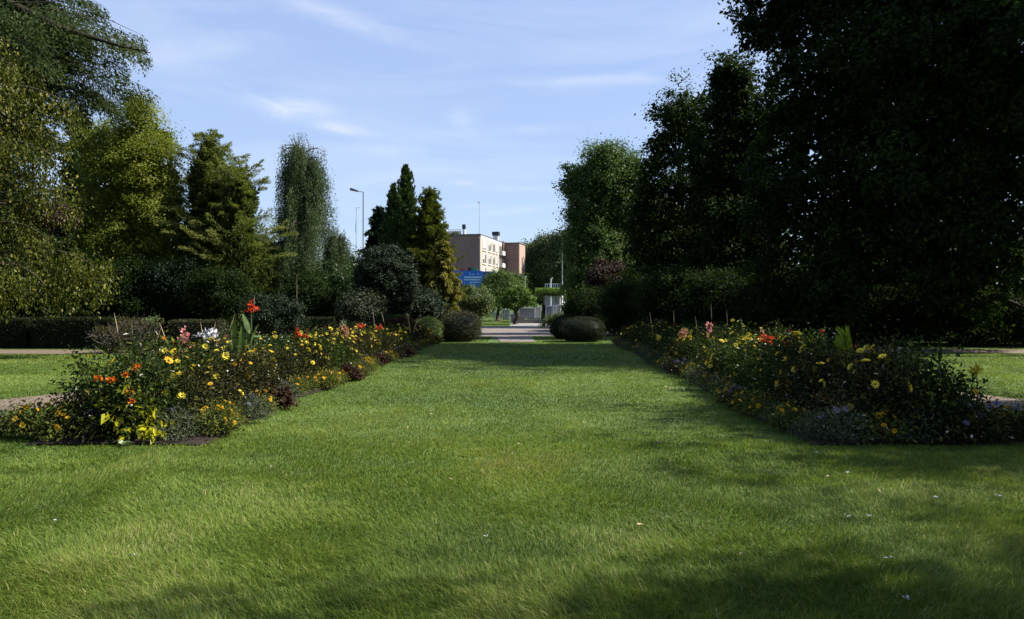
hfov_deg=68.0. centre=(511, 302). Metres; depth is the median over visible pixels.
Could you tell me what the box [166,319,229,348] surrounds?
hedge
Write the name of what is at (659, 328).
dahlia plant
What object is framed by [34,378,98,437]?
leafy perennial
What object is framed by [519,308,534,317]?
wall panel
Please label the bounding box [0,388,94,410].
path
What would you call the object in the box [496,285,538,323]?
tree
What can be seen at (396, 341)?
dahlia plant
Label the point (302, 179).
weeping conifer
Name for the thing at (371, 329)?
leafy perennial
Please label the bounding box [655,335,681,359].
leafy perennial
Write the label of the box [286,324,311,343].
dahlia plant
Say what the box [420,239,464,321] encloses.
golden conifer
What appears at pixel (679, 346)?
dahlia plant
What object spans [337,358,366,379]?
heuchera plant
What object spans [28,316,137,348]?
hedge
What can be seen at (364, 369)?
marigold plant
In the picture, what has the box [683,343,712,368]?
leafy perennial
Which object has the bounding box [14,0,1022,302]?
sky
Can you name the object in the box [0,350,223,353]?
path
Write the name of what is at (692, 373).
santolina plant
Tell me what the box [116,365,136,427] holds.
flower spike plant
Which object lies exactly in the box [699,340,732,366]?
leafy perennial
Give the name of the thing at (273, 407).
marigold plant
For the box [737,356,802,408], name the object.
leafy perennial
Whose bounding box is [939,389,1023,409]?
path
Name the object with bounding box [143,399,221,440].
santolina plant
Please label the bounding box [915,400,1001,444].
heliotrope plant
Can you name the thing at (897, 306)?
evergreen shrub
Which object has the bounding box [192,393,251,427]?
marigold plant
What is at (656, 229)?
lime tree
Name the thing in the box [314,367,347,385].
marigold plant
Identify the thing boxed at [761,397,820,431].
marigold plant
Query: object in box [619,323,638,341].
dahlia plant
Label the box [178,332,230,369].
dahlia plant
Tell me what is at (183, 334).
flower spike plant
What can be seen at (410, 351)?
heuchera plant
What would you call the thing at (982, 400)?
leafy perennial
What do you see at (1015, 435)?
heliotrope plant
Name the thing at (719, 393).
marigold plant
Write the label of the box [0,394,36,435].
santolina plant
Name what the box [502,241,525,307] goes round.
brick building
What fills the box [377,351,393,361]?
heliotrope plant
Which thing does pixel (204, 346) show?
dahlia plant
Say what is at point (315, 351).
dahlia plant
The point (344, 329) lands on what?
flower spike plant
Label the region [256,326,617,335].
plaza
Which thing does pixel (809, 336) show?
leafy perennial
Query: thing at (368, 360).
marigold plant
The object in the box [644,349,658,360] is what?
marigold plant
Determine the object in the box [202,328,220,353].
flower spike plant
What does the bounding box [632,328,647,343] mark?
leafy perennial
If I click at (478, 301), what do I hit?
viburnum shrub
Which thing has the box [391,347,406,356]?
heliotrope plant
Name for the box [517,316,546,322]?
wall
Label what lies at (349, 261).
woodland tree
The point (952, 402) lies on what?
leafy perennial
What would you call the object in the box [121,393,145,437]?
flower spike plant
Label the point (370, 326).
dahlia plant
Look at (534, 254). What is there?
distant tree
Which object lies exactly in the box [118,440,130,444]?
silver leaf plant
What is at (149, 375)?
leafy perennial
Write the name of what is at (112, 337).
twiggy shrub
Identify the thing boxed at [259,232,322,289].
woodland tree
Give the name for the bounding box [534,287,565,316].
pergola
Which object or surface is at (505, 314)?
wall panel
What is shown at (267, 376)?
leafy perennial
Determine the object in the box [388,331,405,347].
dahlia plant
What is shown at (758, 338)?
dahlia plant
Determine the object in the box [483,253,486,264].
window
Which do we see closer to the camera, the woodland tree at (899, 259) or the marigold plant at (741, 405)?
the marigold plant at (741, 405)
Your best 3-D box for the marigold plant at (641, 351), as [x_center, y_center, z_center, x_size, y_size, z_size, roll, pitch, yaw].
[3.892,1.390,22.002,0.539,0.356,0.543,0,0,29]
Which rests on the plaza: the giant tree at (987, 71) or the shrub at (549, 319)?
the shrub at (549, 319)
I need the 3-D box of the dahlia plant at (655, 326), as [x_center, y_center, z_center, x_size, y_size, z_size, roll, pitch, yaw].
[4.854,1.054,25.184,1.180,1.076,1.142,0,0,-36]
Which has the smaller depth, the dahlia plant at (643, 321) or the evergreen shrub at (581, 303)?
the dahlia plant at (643, 321)
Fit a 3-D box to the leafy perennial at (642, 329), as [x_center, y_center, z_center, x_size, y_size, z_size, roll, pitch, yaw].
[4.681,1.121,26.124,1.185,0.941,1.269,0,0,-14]
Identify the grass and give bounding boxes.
[833,325,852,372]
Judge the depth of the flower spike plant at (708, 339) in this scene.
16.00 m
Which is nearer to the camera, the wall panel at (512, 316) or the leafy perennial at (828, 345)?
the leafy perennial at (828, 345)
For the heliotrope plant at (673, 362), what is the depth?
16.85 m
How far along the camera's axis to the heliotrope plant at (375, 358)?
18.64 m
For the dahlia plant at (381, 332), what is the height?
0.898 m
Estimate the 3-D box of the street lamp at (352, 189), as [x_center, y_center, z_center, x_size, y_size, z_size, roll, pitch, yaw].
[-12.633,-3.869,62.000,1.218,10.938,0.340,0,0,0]
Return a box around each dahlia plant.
[105,329,215,408]
[145,359,223,425]
[159,338,219,395]
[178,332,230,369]
[184,336,248,388]
[190,334,275,404]
[208,333,263,383]
[224,344,266,363]
[241,342,288,388]
[248,330,288,357]
[276,336,319,383]
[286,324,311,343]
[288,329,333,365]
[298,337,336,376]
[302,323,347,365]
[310,334,354,373]
[316,322,351,358]
[319,324,351,348]
[330,334,359,368]
[338,325,367,356]
[338,333,366,362]
[348,328,378,358]
[359,320,376,332]
[361,328,385,355]
[373,327,392,341]
[381,322,398,338]
[383,330,403,350]
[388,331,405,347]
[394,326,413,341]
[394,327,410,345]
[395,322,411,337]
[396,325,416,342]
[414,326,428,340]
[419,324,433,340]
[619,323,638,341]
[634,317,653,330]
[637,322,653,333]
[644,318,665,339]
[648,319,670,339]
[661,333,695,367]
[666,326,686,341]
[668,322,693,342]
[670,323,704,353]
[670,331,705,367]
[688,333,726,363]
[697,331,747,389]
[706,336,772,385]
[709,324,759,357]
[712,317,756,343]
[724,322,779,372]
[729,333,764,351]
[742,324,808,387]
[746,327,828,388]
[760,342,836,417]
[784,325,865,408]
[823,337,941,438]
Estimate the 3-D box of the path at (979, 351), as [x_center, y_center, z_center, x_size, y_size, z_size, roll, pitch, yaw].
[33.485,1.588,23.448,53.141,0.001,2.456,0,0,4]
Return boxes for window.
[482,240,486,251]
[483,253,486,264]
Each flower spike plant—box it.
[86,370,109,423]
[100,372,123,432]
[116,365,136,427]
[119,383,142,434]
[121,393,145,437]
[129,359,144,430]
[177,326,192,353]
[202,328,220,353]
[293,327,302,353]
[341,324,349,337]
[357,322,365,336]
[375,324,383,348]
[656,335,662,349]
[677,328,688,360]
[702,322,712,363]
[758,334,773,351]
[967,363,985,403]
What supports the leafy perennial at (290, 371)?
on the bed soil at (200, 439)
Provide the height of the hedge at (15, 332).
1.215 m
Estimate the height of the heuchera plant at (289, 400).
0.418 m
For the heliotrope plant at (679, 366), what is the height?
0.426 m
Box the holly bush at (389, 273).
[346,240,422,315]
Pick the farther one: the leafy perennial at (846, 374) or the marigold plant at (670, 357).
the marigold plant at (670, 357)
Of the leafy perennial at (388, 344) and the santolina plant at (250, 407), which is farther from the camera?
the leafy perennial at (388, 344)
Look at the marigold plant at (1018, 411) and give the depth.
8.83 m
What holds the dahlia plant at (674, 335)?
on the bed soil at (827, 441)
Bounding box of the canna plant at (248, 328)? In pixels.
[238,299,259,353]
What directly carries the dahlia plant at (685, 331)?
on the bed soil at (827, 441)
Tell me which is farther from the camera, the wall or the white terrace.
the white terrace
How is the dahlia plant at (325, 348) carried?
on the bed soil at (200, 439)
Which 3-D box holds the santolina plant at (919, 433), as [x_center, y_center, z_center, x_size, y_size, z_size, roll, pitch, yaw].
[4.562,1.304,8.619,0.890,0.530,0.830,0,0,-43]
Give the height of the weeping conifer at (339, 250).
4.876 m
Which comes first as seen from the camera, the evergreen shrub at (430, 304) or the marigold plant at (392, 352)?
the marigold plant at (392, 352)
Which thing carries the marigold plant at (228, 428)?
on the bed soil at (200, 439)
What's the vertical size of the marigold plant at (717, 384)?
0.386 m
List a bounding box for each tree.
[0,0,160,294]
[0,28,135,323]
[0,191,58,276]
[1,154,39,268]
[16,192,83,316]
[23,108,108,319]
[43,238,91,319]
[52,90,193,320]
[135,128,273,323]
[176,155,297,336]
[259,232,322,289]
[319,245,363,325]
[345,205,384,323]
[376,182,397,248]
[383,163,421,267]
[475,267,536,320]
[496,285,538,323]
[520,238,536,306]
[525,230,554,307]
[535,226,573,304]
[551,130,663,298]
[611,67,713,278]
[661,45,815,285]
[717,0,1001,343]
[790,167,988,293]
[845,0,1023,343]
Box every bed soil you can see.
[26,342,436,443]
[619,346,1014,444]
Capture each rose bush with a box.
[212,330,249,353]
[225,328,274,354]
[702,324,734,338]
[752,326,784,344]
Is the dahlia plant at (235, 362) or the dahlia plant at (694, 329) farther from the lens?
the dahlia plant at (694, 329)
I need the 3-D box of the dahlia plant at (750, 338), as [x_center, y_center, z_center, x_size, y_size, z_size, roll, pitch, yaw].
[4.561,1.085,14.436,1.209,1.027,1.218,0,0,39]
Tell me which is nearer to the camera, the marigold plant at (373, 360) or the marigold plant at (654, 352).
the marigold plant at (373, 360)
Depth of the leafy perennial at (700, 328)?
20.23 m
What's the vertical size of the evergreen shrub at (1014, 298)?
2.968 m
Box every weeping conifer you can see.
[261,241,282,337]
[265,132,350,295]
[320,228,354,325]
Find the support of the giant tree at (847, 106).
on the ground at (644, 397)
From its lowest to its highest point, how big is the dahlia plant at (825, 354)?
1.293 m
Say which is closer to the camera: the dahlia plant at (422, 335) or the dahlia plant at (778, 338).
the dahlia plant at (778, 338)
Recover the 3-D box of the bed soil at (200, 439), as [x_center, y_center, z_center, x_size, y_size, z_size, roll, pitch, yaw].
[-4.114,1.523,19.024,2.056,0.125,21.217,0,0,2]
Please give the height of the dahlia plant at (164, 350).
1.261 m
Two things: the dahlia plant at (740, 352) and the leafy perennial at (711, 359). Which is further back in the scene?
the leafy perennial at (711, 359)
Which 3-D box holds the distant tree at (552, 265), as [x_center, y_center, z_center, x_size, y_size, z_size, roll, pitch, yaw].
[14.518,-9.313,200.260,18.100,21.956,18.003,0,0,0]
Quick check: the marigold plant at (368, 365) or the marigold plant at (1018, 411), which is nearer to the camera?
the marigold plant at (1018, 411)
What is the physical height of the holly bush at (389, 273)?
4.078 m
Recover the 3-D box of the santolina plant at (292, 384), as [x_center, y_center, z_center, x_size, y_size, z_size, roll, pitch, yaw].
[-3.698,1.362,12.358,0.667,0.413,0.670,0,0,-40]
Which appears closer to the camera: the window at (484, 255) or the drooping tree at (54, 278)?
the drooping tree at (54, 278)
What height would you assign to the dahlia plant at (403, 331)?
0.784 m
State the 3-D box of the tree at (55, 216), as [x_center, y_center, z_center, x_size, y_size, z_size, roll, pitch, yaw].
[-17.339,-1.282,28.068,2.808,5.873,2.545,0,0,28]
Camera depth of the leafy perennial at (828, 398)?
9.05 m
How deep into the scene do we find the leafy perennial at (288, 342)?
14.44 m
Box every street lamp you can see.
[350,188,363,258]
[555,234,562,304]
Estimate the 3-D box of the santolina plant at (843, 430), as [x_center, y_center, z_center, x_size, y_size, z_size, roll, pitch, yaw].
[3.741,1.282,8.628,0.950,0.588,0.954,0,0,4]
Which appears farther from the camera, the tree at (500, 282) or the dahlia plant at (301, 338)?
the tree at (500, 282)
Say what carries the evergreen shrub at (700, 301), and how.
on the ground at (644, 397)
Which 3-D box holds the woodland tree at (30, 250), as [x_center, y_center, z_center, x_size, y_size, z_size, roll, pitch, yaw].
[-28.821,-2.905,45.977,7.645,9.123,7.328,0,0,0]
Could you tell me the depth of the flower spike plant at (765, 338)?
12.99 m
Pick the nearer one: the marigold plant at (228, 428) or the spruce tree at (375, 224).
the marigold plant at (228, 428)
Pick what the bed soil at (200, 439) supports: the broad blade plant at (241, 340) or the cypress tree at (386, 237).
the broad blade plant at (241, 340)
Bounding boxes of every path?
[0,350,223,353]
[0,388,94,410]
[493,335,535,341]
[866,349,1023,352]
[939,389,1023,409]
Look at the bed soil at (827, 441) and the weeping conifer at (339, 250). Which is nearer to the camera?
the bed soil at (827, 441)
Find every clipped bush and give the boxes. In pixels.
[382,314,420,336]
[414,314,444,338]
[438,309,483,341]
[549,313,580,338]
[558,316,605,341]
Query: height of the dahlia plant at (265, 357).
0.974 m
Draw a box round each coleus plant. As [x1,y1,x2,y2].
[92,382,171,431]
[116,399,181,443]
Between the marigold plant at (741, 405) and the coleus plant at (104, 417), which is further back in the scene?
the marigold plant at (741, 405)
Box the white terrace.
[545,284,561,313]
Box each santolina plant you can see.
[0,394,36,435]
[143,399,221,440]
[225,389,274,420]
[238,386,278,415]
[269,379,299,399]
[278,374,305,396]
[353,359,371,372]
[623,340,635,349]
[632,344,643,353]
[645,350,661,363]
[649,353,668,365]
[654,354,676,369]
[681,362,707,381]
[684,362,703,378]
[688,366,709,383]
[697,368,723,389]
[710,375,741,397]
[754,395,800,421]
[782,403,848,439]
[797,391,887,445]
[886,396,957,444]
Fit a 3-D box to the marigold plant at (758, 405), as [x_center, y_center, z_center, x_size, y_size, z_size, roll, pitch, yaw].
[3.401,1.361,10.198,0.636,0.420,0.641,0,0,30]
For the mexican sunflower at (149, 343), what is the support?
on the bed soil at (200, 439)
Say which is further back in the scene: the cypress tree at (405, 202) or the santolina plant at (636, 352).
the cypress tree at (405, 202)
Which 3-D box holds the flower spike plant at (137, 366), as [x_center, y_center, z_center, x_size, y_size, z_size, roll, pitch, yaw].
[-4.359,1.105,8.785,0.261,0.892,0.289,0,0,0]
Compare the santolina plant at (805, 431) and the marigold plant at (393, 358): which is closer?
the santolina plant at (805, 431)
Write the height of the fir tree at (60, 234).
12.076 m
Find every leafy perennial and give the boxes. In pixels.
[24,342,153,438]
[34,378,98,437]
[66,337,199,443]
[86,341,167,401]
[183,352,257,418]
[225,339,286,397]
[245,325,305,375]
[262,340,315,389]
[269,333,324,371]
[358,327,387,349]
[377,333,397,353]
[407,322,425,340]
[617,324,626,337]
[624,326,641,343]
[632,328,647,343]
[635,322,656,338]
[640,329,660,346]
[643,328,665,347]
[648,331,669,353]
[651,337,672,361]
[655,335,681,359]
[658,323,679,336]
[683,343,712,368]
[686,318,724,353]
[688,321,712,336]
[696,336,733,373]
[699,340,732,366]
[716,327,748,354]
[721,348,762,391]
[736,342,796,397]
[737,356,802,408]
[785,316,827,366]
[795,361,877,435]
[808,334,859,364]
[808,339,875,386]
[809,332,916,413]
[843,318,949,412]
[862,329,1000,444]
[928,362,1002,430]
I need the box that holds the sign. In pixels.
[453,271,494,313]
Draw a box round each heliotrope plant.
[55,403,121,442]
[366,352,381,365]
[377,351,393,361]
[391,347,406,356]
[667,355,686,371]
[667,356,694,374]
[716,384,749,406]
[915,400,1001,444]
[961,392,1023,442]
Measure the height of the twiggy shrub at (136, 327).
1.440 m
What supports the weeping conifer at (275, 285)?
on the ground at (644, 397)
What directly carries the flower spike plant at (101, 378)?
on the bed soil at (200, 439)
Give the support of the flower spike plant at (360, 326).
on the bed soil at (200, 439)
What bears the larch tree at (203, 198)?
on the ground at (644, 397)
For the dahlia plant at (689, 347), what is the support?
on the bed soil at (827, 441)
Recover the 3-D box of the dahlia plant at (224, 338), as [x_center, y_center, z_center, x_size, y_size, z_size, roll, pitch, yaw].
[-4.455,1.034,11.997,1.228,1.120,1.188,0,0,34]
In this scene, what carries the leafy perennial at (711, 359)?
on the bed soil at (827, 441)
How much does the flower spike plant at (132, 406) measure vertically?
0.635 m
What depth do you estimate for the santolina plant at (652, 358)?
19.03 m
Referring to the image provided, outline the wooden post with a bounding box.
[542,305,544,323]
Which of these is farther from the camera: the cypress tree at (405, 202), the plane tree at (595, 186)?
the plane tree at (595, 186)
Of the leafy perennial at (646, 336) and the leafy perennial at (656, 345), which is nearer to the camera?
the leafy perennial at (656, 345)
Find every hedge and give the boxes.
[0,317,35,348]
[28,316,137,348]
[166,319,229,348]
[299,315,339,337]
[368,314,409,327]
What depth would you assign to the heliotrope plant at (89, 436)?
8.55 m
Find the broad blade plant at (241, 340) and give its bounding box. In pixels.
[230,320,244,354]
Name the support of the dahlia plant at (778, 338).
on the bed soil at (827, 441)
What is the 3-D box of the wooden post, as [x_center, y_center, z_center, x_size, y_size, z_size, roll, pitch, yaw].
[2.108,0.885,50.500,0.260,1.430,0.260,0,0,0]
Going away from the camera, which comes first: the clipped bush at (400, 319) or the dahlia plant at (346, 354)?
the dahlia plant at (346, 354)
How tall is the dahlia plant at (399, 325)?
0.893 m
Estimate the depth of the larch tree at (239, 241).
30.50 m
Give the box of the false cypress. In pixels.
[403,185,469,309]
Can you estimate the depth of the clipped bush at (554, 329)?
32.76 m
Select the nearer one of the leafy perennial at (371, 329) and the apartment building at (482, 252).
the leafy perennial at (371, 329)
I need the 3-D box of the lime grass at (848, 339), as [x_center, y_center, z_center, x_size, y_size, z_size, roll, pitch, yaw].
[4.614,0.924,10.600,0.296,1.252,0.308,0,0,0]
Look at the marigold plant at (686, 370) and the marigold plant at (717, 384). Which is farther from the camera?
the marigold plant at (686, 370)
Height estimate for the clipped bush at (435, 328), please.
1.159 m
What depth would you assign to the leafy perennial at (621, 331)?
29.11 m
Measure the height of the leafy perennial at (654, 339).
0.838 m
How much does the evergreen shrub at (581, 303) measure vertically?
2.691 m
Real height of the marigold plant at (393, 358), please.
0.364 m
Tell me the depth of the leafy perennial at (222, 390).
9.93 m
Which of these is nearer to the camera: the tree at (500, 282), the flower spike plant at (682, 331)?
the flower spike plant at (682, 331)
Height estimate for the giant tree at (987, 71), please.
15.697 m
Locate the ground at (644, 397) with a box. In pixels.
[0,303,1023,618]
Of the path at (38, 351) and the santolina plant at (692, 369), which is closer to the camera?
the santolina plant at (692, 369)
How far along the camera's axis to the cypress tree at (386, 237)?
38.38 m
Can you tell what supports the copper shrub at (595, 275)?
on the plaza
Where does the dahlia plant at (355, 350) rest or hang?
on the bed soil at (200, 439)
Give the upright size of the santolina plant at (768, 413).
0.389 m
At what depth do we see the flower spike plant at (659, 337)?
19.99 m
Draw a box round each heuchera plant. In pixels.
[261,382,299,408]
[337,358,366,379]
[371,351,390,364]
[396,345,417,355]
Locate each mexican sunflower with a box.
[111,323,200,384]
[155,329,208,368]
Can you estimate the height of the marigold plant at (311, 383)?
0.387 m
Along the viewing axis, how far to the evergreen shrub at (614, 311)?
35.38 m
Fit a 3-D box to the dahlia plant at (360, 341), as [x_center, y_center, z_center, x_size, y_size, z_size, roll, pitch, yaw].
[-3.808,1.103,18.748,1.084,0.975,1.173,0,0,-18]
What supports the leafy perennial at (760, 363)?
on the bed soil at (827, 441)
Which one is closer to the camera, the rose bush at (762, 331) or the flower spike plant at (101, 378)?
the flower spike plant at (101, 378)
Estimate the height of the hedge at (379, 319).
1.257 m
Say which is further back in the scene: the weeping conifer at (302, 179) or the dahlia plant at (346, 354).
the weeping conifer at (302, 179)
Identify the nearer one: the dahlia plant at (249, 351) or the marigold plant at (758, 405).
the marigold plant at (758, 405)
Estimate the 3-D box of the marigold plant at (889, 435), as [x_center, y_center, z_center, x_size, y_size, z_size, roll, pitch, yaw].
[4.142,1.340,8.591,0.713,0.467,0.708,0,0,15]
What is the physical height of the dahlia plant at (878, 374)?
1.188 m
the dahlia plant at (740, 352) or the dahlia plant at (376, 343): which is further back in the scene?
the dahlia plant at (376, 343)
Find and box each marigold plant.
[0,392,66,437]
[30,398,94,441]
[187,397,251,436]
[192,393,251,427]
[237,383,284,411]
[277,374,314,393]
[298,369,324,389]
[313,366,342,387]
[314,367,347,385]
[330,366,350,382]
[350,357,378,371]
[350,360,371,377]
[355,353,377,368]
[361,354,379,367]
[383,348,398,360]
[385,349,400,358]
[428,338,435,343]
[635,345,650,354]
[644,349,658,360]
[653,352,673,367]
[677,360,697,376]
[696,369,720,388]
[705,373,728,393]
[709,379,747,404]
[721,386,762,413]
[738,388,781,418]
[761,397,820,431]
[848,401,916,442]
[988,395,1023,435]
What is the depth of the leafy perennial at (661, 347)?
19.44 m
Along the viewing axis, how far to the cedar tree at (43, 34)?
26.60 m
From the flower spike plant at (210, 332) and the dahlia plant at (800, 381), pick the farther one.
the flower spike plant at (210, 332)
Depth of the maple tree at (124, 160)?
31.52 m
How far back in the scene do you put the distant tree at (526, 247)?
213.17 m
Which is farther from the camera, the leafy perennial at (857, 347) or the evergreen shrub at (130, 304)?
the evergreen shrub at (130, 304)
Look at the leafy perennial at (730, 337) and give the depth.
16.17 m
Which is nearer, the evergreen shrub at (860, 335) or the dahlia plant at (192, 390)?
the dahlia plant at (192, 390)
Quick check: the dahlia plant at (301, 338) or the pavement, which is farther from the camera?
the pavement
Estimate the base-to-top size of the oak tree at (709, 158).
13.213 m
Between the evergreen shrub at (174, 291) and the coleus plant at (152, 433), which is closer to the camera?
the coleus plant at (152, 433)
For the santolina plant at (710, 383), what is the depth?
13.29 m
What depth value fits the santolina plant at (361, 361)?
16.44 m
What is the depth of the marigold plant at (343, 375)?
14.76 m
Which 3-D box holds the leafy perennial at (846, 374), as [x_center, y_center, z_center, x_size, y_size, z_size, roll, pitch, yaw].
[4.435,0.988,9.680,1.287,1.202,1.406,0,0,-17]
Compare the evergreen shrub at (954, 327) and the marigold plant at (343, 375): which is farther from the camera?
the evergreen shrub at (954, 327)
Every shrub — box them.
[0,265,53,319]
[78,245,172,338]
[86,311,145,353]
[96,307,170,352]
[128,248,210,340]
[179,260,262,340]
[272,268,344,338]
[318,246,362,330]
[333,283,392,330]
[405,283,452,338]
[457,281,498,319]
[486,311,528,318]
[539,309,563,328]
[553,283,608,323]
[582,254,626,290]
[593,262,646,334]
[620,258,705,328]
[665,260,752,332]
[718,259,827,340]
[773,275,888,344]
[855,281,948,343]
[901,282,1023,344]
[957,282,1023,345]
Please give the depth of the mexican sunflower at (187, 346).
11.35 m
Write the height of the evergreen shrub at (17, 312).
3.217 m
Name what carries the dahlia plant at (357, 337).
on the bed soil at (200, 439)
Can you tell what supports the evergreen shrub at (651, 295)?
on the ground at (644, 397)
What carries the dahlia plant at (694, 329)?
on the bed soil at (827, 441)
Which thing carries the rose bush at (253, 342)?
on the bed soil at (200, 439)
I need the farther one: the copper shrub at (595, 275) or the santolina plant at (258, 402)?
the copper shrub at (595, 275)
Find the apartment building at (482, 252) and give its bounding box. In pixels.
[445,202,504,307]
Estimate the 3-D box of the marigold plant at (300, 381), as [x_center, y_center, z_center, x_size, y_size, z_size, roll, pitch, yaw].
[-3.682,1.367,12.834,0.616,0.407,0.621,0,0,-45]
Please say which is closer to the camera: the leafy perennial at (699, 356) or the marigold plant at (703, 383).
the marigold plant at (703, 383)
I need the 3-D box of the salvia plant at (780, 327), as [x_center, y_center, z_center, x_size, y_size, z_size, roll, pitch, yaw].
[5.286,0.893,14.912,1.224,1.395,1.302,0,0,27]
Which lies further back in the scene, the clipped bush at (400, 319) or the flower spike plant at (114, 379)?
the clipped bush at (400, 319)
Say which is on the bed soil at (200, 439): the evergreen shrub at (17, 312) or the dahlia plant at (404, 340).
the dahlia plant at (404, 340)
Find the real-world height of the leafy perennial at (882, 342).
1.389 m
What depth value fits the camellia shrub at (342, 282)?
30.77 m
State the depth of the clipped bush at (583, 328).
30.34 m
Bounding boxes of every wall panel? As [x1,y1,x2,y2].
[502,309,508,319]
[510,313,514,321]
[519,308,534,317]
[535,307,540,317]
[545,306,552,314]
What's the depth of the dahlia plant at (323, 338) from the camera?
16.14 m
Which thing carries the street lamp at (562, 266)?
on the ground at (644, 397)
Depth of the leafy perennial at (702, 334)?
17.71 m
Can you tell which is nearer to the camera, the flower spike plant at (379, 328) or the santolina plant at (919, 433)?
the santolina plant at (919, 433)
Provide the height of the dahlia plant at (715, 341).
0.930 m
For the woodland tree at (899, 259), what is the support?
on the ground at (644, 397)
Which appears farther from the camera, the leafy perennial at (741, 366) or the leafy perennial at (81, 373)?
the leafy perennial at (741, 366)
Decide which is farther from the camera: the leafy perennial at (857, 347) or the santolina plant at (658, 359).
the santolina plant at (658, 359)
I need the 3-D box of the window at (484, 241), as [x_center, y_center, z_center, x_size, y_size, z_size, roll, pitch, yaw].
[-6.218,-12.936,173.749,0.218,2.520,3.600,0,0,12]
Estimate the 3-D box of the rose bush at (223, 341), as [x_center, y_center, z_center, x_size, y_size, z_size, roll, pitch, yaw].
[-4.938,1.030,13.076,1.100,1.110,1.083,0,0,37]
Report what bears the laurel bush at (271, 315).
on the ground at (644, 397)
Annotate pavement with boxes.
[510,323,545,325]
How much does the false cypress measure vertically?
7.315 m
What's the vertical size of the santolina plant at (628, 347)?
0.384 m
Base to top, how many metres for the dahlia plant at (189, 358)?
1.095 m
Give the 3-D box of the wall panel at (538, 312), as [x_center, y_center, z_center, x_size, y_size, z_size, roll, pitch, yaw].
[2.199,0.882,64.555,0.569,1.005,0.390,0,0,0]
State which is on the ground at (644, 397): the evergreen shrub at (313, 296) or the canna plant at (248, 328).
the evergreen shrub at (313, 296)
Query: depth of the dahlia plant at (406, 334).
25.25 m
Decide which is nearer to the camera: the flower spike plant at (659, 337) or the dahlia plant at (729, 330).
the dahlia plant at (729, 330)
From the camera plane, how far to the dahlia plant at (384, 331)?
23.45 m
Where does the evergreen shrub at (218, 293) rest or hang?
on the ground at (644, 397)
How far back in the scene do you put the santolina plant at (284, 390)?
11.78 m
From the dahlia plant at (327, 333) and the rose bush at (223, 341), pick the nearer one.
the rose bush at (223, 341)
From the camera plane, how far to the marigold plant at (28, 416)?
8.77 m
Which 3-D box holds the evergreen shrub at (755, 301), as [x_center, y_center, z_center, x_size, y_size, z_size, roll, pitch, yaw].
[10.103,0.022,28.954,4.464,3.280,4.574,0,0,0]
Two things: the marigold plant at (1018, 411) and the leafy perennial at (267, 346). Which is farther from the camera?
the leafy perennial at (267, 346)
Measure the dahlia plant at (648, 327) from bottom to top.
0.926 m
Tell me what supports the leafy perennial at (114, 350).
on the bed soil at (200, 439)
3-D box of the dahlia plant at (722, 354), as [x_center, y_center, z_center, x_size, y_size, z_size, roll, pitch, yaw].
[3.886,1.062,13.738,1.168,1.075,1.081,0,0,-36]
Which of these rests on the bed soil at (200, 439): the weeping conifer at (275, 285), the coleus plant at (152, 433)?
the coleus plant at (152, 433)
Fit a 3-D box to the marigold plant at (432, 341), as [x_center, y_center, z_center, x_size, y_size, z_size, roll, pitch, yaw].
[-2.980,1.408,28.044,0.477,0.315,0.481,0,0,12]
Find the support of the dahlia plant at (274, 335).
on the bed soil at (200, 439)
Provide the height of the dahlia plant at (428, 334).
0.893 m
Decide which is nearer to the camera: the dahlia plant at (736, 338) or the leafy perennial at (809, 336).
the leafy perennial at (809, 336)
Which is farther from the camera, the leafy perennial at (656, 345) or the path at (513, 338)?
the path at (513, 338)
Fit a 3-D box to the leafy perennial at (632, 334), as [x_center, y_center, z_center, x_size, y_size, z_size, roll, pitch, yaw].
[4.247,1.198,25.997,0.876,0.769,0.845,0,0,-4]
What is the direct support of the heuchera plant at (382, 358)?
on the bed soil at (200, 439)
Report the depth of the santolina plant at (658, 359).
18.43 m
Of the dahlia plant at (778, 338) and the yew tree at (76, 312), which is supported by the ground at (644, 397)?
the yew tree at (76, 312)
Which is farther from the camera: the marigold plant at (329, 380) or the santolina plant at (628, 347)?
the santolina plant at (628, 347)
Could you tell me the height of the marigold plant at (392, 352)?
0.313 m
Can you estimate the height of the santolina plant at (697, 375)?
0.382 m
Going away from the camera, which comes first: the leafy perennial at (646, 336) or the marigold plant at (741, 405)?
the marigold plant at (741, 405)
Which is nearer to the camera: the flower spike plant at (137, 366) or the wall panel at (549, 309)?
the flower spike plant at (137, 366)
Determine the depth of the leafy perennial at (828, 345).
11.54 m
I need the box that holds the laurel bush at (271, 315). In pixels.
[234,291,311,336]
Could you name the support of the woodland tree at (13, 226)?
on the ground at (644, 397)
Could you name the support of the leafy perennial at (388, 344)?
on the bed soil at (200, 439)
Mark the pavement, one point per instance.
(528, 324)

